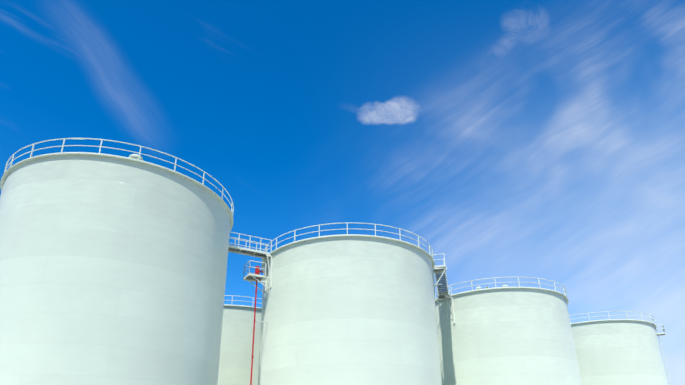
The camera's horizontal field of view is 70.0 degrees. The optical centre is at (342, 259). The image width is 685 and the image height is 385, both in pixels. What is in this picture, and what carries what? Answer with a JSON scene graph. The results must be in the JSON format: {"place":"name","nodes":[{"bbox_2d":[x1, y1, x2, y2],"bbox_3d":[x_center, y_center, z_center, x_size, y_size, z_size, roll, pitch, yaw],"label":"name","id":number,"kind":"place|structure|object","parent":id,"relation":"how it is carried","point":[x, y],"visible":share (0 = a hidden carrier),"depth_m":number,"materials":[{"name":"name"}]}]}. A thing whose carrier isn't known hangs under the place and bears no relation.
{"place":"outdoors","nodes":[
{"label":"outdoors","id":0,"kind":"place"},
{"bbox_2d":[0,0,684,384],"label":"sky","id":1,"kind":"structure","parent":0,"point":[544,139],"materials":[{"name":"blue"}]},
{"label":"ground","id":2,"kind":"structure","parent":0,"visible":0},
{"bbox_2d":[0,138,233,384],"bbox_3d":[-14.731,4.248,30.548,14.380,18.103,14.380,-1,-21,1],"label":"tank","id":3,"kind":"object","parent":2,"relation":"on","point":[113,269],"visible":1,"depth_m":25.83,"materials":[{"name":"metal"}]},
{"bbox_2d":[129,154,142,160],"bbox_3d":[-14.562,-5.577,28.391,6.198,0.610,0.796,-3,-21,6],"label":"roof fittings","id":4,"kind":"object","parent":3,"relation":"on","point":[134,156],"visible":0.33,"depth_m":27.85,"materials":[{"name":"paint"}]},
{"bbox_2d":[217,295,261,384],"bbox_3d":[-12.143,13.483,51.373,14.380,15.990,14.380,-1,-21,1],"label":"tank","id":5,"kind":"object","parent":2,"relation":"on","point":[236,347],"visible":0.23,"depth_m":46.51,"materials":[{"name":"metal"}]},
{"bbox_2d":[228,232,272,384],"bbox_3d":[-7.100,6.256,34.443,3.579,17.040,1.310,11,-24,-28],"label":"gangway","id":6,"kind":"object","parent":2,"relation":"on","point":[256,276],"visible":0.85,"depth_m":36.87,"materials":[{"name":"paint"}]},
{"bbox_2d":[258,222,441,384],"bbox_3d":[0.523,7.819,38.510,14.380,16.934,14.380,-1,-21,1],"label":"tank","id":7,"kind":"object","parent":2,"relation":"on","point":[350,309],"visible":0.96,"depth_m":33.69,"materials":[{"name":"metal"}]},
{"bbox_2d":[435,277,581,384],"bbox_3d":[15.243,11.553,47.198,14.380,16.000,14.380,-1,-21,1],"label":"tank","id":8,"kind":"object","parent":2,"relation":"on","point":[519,335],"visible":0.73,"depth_m":42.54,"materials":[{"name":"metal"}]},
{"bbox_2d":[431,253,455,325],"bbox_3d":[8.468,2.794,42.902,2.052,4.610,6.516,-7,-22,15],"label":"walkway","id":9,"kind":"structure","parent":8,"relation":"on","point":[438,271],"depth_m":43.44,"materials":[{"name":"paint"}]},
{"bbox_2d":[476,285,507,289],"bbox_3d":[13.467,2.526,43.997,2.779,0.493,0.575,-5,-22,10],"label":"roof fittings","id":10,"kind":"object","parent":8,"relation":"on","point":[478,287],"visible":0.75,"depth_m":44.02,"materials":[{"name":"paint"}]},
{"bbox_2d":[569,311,668,384],"bbox_3d":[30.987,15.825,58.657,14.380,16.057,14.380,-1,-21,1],"label":"tank","id":11,"kind":"object","parent":2,"relation":"on","point":[609,351],"visible":0.6,"depth_m":53.97,"materials":[{"name":"metal"}]},
{"bbox_2d":[655,324,670,384],"bbox_3d":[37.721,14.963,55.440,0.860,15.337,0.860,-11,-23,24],"label":"ladder","id":12,"kind":"object","parent":2,"relation":"on","point":[658,334],"visible":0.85,"depth_m":57.47,"materials":[{"name":"metal"}]}
]}

